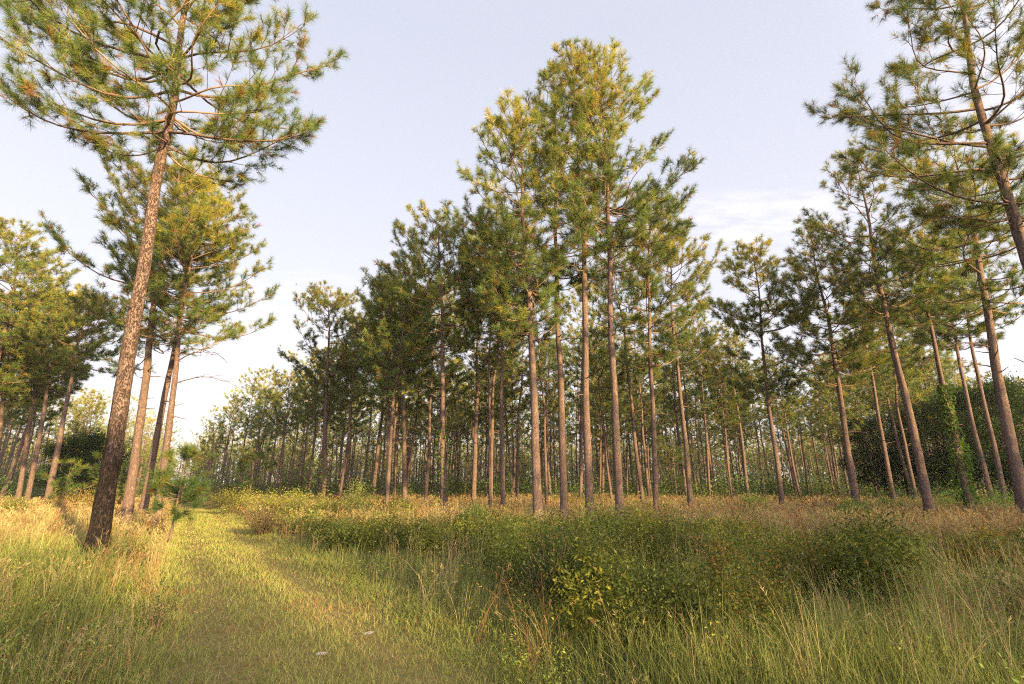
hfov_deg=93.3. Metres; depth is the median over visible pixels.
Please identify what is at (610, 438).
pine tree
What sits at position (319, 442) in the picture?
pine tree
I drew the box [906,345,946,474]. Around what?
pine tree
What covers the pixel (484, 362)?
pine tree
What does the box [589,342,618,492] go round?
pine tree
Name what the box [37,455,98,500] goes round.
pine sapling
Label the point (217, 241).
pine tree
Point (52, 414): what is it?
pine tree
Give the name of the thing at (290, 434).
pine tree
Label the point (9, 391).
pine tree
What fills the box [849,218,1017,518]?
pine tree
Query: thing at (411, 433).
pine tree
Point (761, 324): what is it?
pine tree
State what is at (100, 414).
pine tree
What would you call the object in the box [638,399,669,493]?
pine tree
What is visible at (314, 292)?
pine tree
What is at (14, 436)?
pine tree
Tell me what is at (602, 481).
pine tree
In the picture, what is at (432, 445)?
pine tree
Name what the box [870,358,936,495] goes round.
pine tree
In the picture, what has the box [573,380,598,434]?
pine tree
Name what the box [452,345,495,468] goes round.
pine tree
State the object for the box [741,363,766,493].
pine tree
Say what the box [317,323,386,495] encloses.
pine tree
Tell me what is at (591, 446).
pine tree
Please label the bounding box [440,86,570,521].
pine tree
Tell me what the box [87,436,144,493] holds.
pine sapling
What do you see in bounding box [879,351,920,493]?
pine tree
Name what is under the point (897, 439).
pine tree
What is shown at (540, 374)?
pine tree
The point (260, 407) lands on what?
pine tree
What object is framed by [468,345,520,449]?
pine tree
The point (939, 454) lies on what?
oak tree
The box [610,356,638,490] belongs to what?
pine tree
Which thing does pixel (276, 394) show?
pine tree
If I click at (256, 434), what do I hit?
pine tree
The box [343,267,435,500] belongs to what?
pine tree
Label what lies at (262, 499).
shrub
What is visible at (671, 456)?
pine sapling
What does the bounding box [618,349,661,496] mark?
pine tree
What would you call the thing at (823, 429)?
pine tree
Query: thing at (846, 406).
pine tree
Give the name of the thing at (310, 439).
pine tree
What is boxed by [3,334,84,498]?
pine tree
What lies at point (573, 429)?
pine tree
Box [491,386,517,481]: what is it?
pine tree
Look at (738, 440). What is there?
pine tree
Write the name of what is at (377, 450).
pine tree
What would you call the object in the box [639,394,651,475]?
pine tree
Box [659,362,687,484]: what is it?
pine tree
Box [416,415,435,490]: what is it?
pine tree
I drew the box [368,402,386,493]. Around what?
pine tree
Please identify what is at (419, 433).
pine tree
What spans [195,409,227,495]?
pine tree
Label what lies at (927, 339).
pine tree
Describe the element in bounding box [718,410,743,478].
pine tree
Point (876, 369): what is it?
pine tree
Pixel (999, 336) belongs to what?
pine tree
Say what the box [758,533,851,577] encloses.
shrub
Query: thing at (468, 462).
pine tree
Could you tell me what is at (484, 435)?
pine tree
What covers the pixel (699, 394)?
pine tree
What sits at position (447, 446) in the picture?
climbing vine
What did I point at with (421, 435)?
pine tree
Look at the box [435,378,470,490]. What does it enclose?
pine tree
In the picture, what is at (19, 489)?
pine tree
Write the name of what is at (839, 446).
pine tree
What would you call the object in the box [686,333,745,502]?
pine tree
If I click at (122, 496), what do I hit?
shrub
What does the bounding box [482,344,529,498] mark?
pine tree
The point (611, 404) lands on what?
pine tree
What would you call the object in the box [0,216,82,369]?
pine tree
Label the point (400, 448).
pine tree
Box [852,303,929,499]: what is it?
pine tree
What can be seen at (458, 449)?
pine tree
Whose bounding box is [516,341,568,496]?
pine tree
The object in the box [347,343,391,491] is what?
pine tree
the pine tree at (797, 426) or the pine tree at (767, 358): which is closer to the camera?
the pine tree at (767, 358)
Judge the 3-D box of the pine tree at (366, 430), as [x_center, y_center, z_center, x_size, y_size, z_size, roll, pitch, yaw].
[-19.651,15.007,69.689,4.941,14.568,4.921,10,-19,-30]
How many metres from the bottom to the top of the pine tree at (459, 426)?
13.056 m
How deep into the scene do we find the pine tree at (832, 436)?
62.45 m
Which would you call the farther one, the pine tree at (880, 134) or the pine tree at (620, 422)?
the pine tree at (620, 422)
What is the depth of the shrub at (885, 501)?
22.73 m
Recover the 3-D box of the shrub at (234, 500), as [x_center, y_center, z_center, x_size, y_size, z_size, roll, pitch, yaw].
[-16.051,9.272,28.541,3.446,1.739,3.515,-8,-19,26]
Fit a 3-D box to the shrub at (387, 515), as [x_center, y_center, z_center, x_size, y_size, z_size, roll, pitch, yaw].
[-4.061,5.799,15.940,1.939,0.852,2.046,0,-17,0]
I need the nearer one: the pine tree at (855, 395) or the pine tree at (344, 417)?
the pine tree at (344, 417)
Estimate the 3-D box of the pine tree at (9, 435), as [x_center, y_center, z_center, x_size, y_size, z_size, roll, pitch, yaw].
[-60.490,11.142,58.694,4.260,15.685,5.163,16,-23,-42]
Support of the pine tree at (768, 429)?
on the ground at (385, 649)
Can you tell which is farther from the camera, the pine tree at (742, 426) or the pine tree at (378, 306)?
the pine tree at (742, 426)
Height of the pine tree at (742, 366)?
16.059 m
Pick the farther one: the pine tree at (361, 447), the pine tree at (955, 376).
the pine tree at (361, 447)
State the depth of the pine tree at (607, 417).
62.48 m
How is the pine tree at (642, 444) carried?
on the ground at (385, 649)
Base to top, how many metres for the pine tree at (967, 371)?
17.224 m
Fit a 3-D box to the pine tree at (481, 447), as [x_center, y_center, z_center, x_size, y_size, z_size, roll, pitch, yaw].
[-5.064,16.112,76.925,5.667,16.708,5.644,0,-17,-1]
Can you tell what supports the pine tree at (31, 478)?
on the ground at (385, 649)
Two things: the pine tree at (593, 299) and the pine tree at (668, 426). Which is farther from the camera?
the pine tree at (668, 426)
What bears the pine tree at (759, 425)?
on the ground at (385, 649)
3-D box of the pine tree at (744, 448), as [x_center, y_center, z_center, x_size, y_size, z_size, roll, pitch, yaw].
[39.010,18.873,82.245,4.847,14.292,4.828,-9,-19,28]
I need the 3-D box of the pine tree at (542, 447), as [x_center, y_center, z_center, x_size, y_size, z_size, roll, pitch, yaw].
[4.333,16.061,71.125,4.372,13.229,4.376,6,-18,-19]
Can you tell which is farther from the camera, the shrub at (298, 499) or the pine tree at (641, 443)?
the pine tree at (641, 443)
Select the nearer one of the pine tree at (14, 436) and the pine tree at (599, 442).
the pine tree at (14, 436)
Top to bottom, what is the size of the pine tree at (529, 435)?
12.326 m
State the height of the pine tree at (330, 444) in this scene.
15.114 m
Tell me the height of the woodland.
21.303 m
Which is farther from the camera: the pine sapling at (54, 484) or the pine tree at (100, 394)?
the pine tree at (100, 394)
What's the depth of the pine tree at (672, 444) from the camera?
79.32 m
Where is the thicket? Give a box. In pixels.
[0,444,1023,506]
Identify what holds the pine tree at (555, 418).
on the ground at (385, 649)
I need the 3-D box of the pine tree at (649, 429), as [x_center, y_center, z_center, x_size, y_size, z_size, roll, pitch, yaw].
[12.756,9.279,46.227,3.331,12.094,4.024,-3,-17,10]
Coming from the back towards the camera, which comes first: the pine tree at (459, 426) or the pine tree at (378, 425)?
the pine tree at (378, 425)
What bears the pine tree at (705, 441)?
on the ground at (385, 649)
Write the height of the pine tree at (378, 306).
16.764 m
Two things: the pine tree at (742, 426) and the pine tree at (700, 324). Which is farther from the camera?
the pine tree at (742, 426)
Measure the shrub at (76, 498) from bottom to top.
1.854 m
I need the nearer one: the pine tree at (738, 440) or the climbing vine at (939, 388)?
the climbing vine at (939, 388)
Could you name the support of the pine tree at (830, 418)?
on the ground at (385, 649)
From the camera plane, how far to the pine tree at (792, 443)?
66.87 m
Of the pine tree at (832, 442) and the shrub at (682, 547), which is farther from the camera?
the pine tree at (832, 442)
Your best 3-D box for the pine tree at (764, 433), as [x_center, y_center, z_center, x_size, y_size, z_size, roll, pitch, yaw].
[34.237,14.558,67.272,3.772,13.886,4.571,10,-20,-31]
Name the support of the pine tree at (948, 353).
on the ground at (385, 649)
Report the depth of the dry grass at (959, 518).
14.20 m
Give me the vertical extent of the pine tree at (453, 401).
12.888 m
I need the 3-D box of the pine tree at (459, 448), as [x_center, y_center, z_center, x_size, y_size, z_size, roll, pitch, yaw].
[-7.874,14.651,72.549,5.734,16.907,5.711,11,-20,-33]
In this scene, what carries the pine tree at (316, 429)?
on the ground at (385, 649)
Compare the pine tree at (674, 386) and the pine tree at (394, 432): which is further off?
the pine tree at (674, 386)
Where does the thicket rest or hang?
on the ground at (385, 649)
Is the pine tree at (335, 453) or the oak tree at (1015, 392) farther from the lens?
the pine tree at (335, 453)
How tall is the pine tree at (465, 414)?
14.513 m
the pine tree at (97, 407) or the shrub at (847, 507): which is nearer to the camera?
the shrub at (847, 507)
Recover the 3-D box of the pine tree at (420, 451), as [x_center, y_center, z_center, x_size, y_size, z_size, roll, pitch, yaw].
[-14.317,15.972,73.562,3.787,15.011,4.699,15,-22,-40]
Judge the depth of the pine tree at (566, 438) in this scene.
78.53 m
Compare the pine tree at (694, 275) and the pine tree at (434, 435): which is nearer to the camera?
the pine tree at (694, 275)
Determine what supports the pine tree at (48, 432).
on the ground at (385, 649)
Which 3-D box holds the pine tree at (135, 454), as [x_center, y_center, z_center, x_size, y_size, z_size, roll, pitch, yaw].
[-17.322,-1.689,22.137,6.963,19.429,7.113,-10,-19,30]
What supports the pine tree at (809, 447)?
on the ground at (385, 649)
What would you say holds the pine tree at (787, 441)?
on the ground at (385, 649)
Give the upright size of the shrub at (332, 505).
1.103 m
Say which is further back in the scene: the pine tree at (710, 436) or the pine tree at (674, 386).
the pine tree at (710, 436)
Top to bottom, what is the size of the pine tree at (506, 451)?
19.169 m
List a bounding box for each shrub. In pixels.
[0,492,38,514]
[41,479,115,509]
[89,474,141,506]
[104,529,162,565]
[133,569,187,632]
[199,482,247,508]
[211,484,265,514]
[233,483,306,512]
[239,501,291,535]
[267,484,330,512]
[310,497,363,519]
[340,475,374,511]
[362,505,418,524]
[454,498,489,521]
[512,508,611,619]
[559,518,634,559]
[593,500,615,520]
[626,519,714,568]
[631,496,668,509]
[702,509,766,541]
[736,491,773,511]
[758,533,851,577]
[796,496,861,512]
[830,495,871,516]
[861,492,917,509]
[907,483,987,514]
[973,487,1015,513]
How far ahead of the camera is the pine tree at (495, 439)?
72.70 m
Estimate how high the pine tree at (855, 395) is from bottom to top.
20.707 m
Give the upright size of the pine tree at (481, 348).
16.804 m
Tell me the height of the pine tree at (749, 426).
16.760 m
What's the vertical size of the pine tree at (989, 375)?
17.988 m
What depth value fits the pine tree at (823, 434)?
56.21 m
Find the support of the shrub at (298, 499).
on the ground at (385, 649)
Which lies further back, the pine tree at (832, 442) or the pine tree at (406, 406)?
the pine tree at (832, 442)
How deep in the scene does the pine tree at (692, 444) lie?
75.46 m
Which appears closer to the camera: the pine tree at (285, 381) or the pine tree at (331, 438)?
the pine tree at (285, 381)
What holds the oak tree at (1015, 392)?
on the ground at (385, 649)
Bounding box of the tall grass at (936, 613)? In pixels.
[0,494,1023,683]
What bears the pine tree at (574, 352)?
on the ground at (385, 649)
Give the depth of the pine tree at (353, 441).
63.14 m
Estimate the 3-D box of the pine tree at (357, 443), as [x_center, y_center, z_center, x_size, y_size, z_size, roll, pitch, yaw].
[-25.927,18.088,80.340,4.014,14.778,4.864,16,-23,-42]
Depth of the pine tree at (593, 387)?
33.11 m
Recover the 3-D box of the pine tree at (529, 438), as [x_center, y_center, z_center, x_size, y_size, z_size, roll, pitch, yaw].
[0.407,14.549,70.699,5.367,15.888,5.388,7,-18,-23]
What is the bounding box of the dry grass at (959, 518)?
[0,491,1023,683]
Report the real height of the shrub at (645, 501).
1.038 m
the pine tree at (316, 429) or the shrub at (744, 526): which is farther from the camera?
the pine tree at (316, 429)
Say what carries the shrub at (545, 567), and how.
on the ground at (385, 649)
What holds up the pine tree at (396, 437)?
on the ground at (385, 649)
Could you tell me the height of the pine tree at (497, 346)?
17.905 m
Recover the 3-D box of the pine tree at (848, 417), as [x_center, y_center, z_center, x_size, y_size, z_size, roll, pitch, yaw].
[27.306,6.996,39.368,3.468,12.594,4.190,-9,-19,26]
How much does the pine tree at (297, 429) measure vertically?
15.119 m
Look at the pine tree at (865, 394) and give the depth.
45.56 m
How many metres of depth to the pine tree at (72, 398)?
63.51 m
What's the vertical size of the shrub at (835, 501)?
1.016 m
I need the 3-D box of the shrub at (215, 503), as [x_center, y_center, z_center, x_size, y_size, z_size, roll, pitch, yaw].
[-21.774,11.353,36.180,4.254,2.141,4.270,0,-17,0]
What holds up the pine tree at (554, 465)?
on the ground at (385, 649)
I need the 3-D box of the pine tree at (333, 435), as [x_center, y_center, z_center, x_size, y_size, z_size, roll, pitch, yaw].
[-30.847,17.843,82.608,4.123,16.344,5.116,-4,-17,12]
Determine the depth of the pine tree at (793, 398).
39.53 m
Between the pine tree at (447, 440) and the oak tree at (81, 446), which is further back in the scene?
the pine tree at (447, 440)
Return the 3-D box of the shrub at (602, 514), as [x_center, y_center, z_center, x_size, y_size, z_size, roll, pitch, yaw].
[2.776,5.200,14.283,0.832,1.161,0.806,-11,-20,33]
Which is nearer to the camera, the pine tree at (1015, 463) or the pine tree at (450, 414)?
the pine tree at (1015, 463)
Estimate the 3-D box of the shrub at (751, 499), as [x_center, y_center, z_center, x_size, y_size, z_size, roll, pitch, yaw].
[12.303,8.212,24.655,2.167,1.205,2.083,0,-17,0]
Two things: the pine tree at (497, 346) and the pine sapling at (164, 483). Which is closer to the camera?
the pine sapling at (164, 483)
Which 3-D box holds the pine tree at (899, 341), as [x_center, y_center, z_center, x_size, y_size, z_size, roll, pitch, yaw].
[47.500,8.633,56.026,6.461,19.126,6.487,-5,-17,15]
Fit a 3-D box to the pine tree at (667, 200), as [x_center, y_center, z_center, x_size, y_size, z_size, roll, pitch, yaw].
[4.485,-3.459,18.863,5.892,20.882,5.641,-12,-21,36]
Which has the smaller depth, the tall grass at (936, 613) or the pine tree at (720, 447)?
the tall grass at (936, 613)
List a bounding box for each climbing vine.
[433,421,453,508]
[934,384,985,513]
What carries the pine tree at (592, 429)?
on the ground at (385, 649)
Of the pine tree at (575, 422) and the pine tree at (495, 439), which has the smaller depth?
the pine tree at (575, 422)
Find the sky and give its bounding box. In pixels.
[0,0,1023,484]
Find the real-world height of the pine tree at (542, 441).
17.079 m
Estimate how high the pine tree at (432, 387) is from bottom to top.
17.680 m
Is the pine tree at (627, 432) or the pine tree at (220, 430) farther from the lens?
the pine tree at (220, 430)
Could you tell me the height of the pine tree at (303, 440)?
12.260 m
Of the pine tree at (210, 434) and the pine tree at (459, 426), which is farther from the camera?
the pine tree at (210, 434)
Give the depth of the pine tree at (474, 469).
35.26 m
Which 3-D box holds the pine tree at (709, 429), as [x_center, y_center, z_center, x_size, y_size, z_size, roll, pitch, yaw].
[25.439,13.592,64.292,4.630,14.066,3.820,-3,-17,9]
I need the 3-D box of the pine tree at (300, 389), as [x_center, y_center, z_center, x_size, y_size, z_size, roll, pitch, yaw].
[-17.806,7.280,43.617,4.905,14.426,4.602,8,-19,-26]
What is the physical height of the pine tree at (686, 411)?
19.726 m
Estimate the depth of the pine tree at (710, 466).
54.18 m
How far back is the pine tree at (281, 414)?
49.60 m
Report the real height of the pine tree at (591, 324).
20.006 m
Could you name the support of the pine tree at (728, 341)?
on the ground at (385, 649)
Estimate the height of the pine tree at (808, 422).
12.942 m
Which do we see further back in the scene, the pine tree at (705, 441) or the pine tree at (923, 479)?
the pine tree at (705, 441)
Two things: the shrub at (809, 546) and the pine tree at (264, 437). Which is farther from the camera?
the pine tree at (264, 437)
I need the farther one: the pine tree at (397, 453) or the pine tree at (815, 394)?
the pine tree at (397, 453)
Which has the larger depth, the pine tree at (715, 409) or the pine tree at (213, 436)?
the pine tree at (213, 436)
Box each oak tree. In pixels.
[14,428,130,498]
[832,411,937,494]
[871,380,1023,493]
[904,365,1023,499]
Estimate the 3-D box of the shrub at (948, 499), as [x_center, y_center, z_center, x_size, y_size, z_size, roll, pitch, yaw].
[21.477,7.765,23.722,3.277,1.669,3.131,0,-17,0]
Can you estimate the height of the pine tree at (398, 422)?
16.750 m
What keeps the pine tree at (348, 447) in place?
on the ground at (385, 649)
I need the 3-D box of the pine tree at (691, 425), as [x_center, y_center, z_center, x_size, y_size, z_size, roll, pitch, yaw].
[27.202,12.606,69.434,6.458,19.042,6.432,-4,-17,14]
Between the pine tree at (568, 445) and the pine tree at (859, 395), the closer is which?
the pine tree at (859, 395)
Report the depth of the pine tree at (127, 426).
57.91 m
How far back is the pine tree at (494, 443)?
66.67 m
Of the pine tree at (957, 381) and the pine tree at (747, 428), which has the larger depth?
the pine tree at (747, 428)
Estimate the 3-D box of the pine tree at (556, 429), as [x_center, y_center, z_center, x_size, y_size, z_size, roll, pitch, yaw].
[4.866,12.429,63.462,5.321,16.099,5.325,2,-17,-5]
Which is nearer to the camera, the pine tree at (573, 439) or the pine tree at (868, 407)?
the pine tree at (868, 407)
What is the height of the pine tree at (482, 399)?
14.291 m
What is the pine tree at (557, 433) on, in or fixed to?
on the ground at (385, 649)
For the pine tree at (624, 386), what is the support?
on the ground at (385, 649)
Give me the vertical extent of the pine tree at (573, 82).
20.835 m
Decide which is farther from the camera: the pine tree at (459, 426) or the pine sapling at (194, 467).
the pine tree at (459, 426)
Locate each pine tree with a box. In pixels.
[0,0,352,561]
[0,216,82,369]
[0,282,118,504]
[0,288,62,452]
[0,289,95,501]
[0,339,81,500]
[0,353,62,486]
[0,361,17,407]
[0,379,37,467]
[0,395,47,462]
[0,395,50,488]
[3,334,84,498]
[6,273,140,506]
[13,360,64,464]
[31,399,67,494]
[35,124,231,524]
[43,397,90,448]
[55,390,100,492]
[66,387,104,496]
[70,388,110,434]
[72,394,108,434]
[102,416,134,449]
[104,183,280,524]
[125,157,261,517]
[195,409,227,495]
[197,422,225,493]
[209,394,248,493]
[218,397,250,490]
[232,366,272,493]
[239,376,276,491]
[240,367,288,493]
[245,396,286,490]
[248,379,290,485]
[254,374,300,493]
[260,401,280,495]
[263,349,312,494]
[268,369,309,494]
[268,398,289,491]
[276,361,323,490]
[277,280,368,500]
[281,395,311,479]
[286,358,336,492]
[289,414,320,483]
[291,373,320,482]
[291,405,319,480]
[292,346,342,495]
[294,388,322,479]
[300,342,357,496]
[302,367,342,492]
[303,346,340,492]
[305,417,320,449]
[308,409,333,480]
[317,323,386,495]
[317,359,370,493]
[320,412,346,447]
[321,411,349,491]
[327,428,344,493]
[328,364,369,489]
[330,321,373,499]
[337,407,367,482]
[339,385,375,493]
[339,398,366,489]
[339,403,365,491]
[342,250,457,502]
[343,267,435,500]
[344,415,367,493]
[345,396,373,492]
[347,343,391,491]
[350,300,410,496]
[352,397,375,485]
[357,277,440,505]
[358,417,383,487]
[359,397,390,473]
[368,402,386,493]
[369,312,429,494]
[369,354,406,493]
[375,393,417,493]
[376,351,423,498]
[377,404,411,436]
[380,199,498,508]
[380,305,430,501]
[381,418,401,491]
[383,394,410,493]
[393,268,466,501]
[393,393,427,472]
[397,322,448,497]
[398,418,418,458]
[399,393,428,463]
[408,389,439,492]
[408,400,427,494]
[411,386,452,494]
[413,352,469,444]
[414,380,457,494]
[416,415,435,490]
[421,312,465,422]
[421,428,436,492]
[422,384,453,492]
[431,398,458,463]
[431,427,452,453]
[434,358,471,474]
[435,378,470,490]
[436,359,475,498]
[439,247,520,499]
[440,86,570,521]
[444,188,552,510]
[445,211,536,507]
[446,388,473,491]
[446,402,471,482]
[449,396,471,459]
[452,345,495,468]
[452,373,485,493]
[452,386,478,488]
[453,272,539,500]
[456,385,478,494]
[459,395,487,492]
[466,395,495,482]
[467,353,507,497]
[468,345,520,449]
[478,380,498,487]
[478,389,498,492]
[478,401,508,483]
[481,407,506,485]
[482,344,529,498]
[483,421,505,476]
[490,395,522,489]
[491,64,617,521]
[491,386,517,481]
[494,316,549,501]
[495,356,529,491]
[499,387,530,492]
[505,391,530,490]
[508,290,568,507]
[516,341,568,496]
[520,399,552,451]
[521,337,577,492]
[523,34,646,520]
[526,383,555,491]
[526,409,556,485]
[526,421,549,457]
[529,382,569,442]
[539,394,569,483]
[541,353,572,491]
[543,280,615,499]
[546,35,706,521]
[551,399,573,493]
[554,322,597,492]
[555,409,575,451]
[565,370,591,488]
[565,391,594,454]
[565,407,578,491]
[566,324,631,504]
[572,328,623,494]
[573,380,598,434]
[574,239,670,503]
[575,404,598,486]
[576,364,624,495]
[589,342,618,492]
[589,372,622,462]
[590,184,708,516]
[590,390,620,493]
[590,408,611,461]
[593,410,622,490]
[594,330,635,496]
[594,391,625,436]
[601,364,650,499]
[609,410,632,489]
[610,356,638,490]
[615,330,668,499]
[618,215,730,511]
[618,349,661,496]
[618,359,660,487]
[620,418,632,485]
[623,382,650,489]
[626,379,661,494]
[629,398,650,477]
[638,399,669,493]
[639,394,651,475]
[640,410,673,493]
[642,371,682,493]
[642,410,661,491]
[644,358,675,492]
[646,315,701,496]
[647,386,680,471]
[654,320,715,496]
[654,377,691,494]
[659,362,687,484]
[661,411,681,481]
[662,404,688,472]
[668,306,730,499]
[671,336,725,493]
[671,392,704,458]
[676,372,718,484]
[678,365,709,493]
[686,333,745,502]
[688,394,715,494]
[691,350,733,493]
[691,417,717,465]
[694,345,753,500]
[694,395,720,487]
[699,421,721,488]
[700,320,764,496]
[706,233,816,508]
[708,406,746,489]
[710,413,735,493]
[712,336,763,492]
[714,381,758,438]
[715,382,759,484]
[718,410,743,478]
[719,393,755,492]
[727,425,753,478]
[728,395,753,472]
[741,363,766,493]
[743,369,774,492]
[744,403,770,493]
[750,352,805,495]
[751,356,808,500]
[758,396,786,458]
[759,391,795,489]
[762,218,898,506]
[769,412,803,455]
[775,378,818,494]
[776,395,806,487]
[777,392,810,490]
[777,407,813,482]
[783,134,945,516]
[783,369,829,492]
[796,407,825,459]
[798,352,855,495]
[802,0,1023,361]
[802,377,841,494]
[803,397,834,491]
[805,388,836,491]
[806,366,849,455]
[809,268,918,506]
[812,376,844,487]
[812,403,838,480]
[817,337,888,495]
[817,395,855,442]
[818,355,867,485]
[826,334,878,494]
[835,323,919,500]
[843,373,882,493]
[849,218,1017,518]
[850,332,914,495]
[850,384,887,434]
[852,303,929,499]
[869,96,1023,521]
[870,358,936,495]
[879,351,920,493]
[884,339,938,495]
[887,234,1020,500]
[893,300,958,495]
[896,312,957,497]
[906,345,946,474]
[907,228,1023,498]
[922,357,977,495]
[941,357,986,494]
[951,375,985,494]
[954,375,980,423]
[963,362,991,388]
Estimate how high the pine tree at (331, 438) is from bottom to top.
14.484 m
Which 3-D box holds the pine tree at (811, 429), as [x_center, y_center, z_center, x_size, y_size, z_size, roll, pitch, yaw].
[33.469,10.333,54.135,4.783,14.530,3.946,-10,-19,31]
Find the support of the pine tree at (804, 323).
on the ground at (385, 649)
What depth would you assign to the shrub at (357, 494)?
22.75 m
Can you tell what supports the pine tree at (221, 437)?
on the ground at (385, 649)
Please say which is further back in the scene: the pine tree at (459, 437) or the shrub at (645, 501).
the pine tree at (459, 437)
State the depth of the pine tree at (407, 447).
69.12 m
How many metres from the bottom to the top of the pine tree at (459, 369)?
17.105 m
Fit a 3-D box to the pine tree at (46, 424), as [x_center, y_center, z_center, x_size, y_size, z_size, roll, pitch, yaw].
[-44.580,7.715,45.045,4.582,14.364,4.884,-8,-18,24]
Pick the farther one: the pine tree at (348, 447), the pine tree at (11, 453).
the pine tree at (348, 447)
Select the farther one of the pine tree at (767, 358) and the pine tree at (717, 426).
the pine tree at (717, 426)
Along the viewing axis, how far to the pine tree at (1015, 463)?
19.94 m
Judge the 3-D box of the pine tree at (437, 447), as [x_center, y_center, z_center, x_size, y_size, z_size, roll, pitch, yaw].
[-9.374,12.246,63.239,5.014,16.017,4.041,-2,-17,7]
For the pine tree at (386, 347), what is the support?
on the ground at (385, 649)
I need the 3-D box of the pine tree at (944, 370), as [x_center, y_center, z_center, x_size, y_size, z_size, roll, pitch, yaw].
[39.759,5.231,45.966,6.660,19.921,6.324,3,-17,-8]
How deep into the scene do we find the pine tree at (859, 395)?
46.55 m
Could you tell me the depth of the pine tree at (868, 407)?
54.64 m
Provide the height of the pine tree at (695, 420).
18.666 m
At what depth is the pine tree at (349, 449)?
68.09 m
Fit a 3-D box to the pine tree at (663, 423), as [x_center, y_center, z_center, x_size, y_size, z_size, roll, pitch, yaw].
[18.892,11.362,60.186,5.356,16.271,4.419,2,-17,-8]
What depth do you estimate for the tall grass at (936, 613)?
4.34 m
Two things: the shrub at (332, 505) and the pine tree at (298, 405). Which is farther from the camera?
the pine tree at (298, 405)
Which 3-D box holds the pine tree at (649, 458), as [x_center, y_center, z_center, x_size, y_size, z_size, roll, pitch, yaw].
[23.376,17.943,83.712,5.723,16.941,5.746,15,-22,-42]
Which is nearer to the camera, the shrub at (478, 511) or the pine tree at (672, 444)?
the shrub at (478, 511)
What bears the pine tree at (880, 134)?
on the ground at (385, 649)
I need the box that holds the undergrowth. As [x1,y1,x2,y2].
[0,477,1023,683]
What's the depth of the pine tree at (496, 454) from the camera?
79.99 m
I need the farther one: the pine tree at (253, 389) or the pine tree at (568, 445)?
the pine tree at (568, 445)
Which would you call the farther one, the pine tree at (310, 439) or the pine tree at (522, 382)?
the pine tree at (310, 439)
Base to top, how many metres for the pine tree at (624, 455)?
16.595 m
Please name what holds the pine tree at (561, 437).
on the ground at (385, 649)
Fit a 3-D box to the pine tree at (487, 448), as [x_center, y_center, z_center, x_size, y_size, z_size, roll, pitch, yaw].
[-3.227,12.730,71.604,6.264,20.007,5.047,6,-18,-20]
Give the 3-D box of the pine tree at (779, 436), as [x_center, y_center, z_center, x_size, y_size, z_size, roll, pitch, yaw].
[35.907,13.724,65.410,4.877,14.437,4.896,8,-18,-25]
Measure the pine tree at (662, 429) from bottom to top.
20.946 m
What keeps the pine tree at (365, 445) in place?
on the ground at (385, 649)
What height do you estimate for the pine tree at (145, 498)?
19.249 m
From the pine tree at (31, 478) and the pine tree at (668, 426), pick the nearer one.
the pine tree at (31, 478)
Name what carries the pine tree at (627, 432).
on the ground at (385, 649)
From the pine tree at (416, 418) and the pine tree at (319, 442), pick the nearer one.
the pine tree at (416, 418)
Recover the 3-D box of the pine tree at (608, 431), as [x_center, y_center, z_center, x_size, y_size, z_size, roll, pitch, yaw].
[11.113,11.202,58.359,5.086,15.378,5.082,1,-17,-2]
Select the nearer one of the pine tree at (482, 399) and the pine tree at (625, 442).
the pine tree at (482, 399)
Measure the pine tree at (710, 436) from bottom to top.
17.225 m
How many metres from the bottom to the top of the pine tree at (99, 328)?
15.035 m
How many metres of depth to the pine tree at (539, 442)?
79.59 m
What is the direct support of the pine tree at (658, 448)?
on the ground at (385, 649)
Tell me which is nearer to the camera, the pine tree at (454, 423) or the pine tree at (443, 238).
the pine tree at (443, 238)
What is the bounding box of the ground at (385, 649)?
[0,487,1023,683]
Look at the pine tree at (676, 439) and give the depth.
84.08 m
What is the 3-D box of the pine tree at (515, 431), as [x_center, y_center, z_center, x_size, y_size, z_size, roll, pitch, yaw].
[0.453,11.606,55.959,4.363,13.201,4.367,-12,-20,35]
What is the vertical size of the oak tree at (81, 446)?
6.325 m
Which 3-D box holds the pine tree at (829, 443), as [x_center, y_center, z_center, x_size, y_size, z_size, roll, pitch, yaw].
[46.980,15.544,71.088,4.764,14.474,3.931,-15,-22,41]
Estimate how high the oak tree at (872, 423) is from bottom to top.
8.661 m
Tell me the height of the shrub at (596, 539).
0.982 m
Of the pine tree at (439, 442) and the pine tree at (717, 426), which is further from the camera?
the pine tree at (439, 442)
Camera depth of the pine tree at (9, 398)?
35.42 m
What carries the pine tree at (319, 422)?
on the ground at (385, 649)
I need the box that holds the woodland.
[0,290,1023,495]
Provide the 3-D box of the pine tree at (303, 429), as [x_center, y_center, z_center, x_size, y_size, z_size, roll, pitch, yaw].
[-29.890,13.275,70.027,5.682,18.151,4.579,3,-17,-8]
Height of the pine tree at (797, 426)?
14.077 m
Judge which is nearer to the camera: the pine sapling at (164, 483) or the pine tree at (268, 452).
the pine sapling at (164, 483)
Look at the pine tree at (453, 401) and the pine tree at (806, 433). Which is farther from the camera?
the pine tree at (806, 433)
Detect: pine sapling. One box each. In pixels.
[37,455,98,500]
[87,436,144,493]
[141,441,213,541]
[164,445,216,512]
[226,439,277,505]
[656,434,693,498]
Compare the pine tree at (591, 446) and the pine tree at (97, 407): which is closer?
the pine tree at (97, 407)
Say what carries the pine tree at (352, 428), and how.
on the ground at (385, 649)
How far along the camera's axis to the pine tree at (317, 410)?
41.89 m
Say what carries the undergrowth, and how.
on the ground at (385, 649)

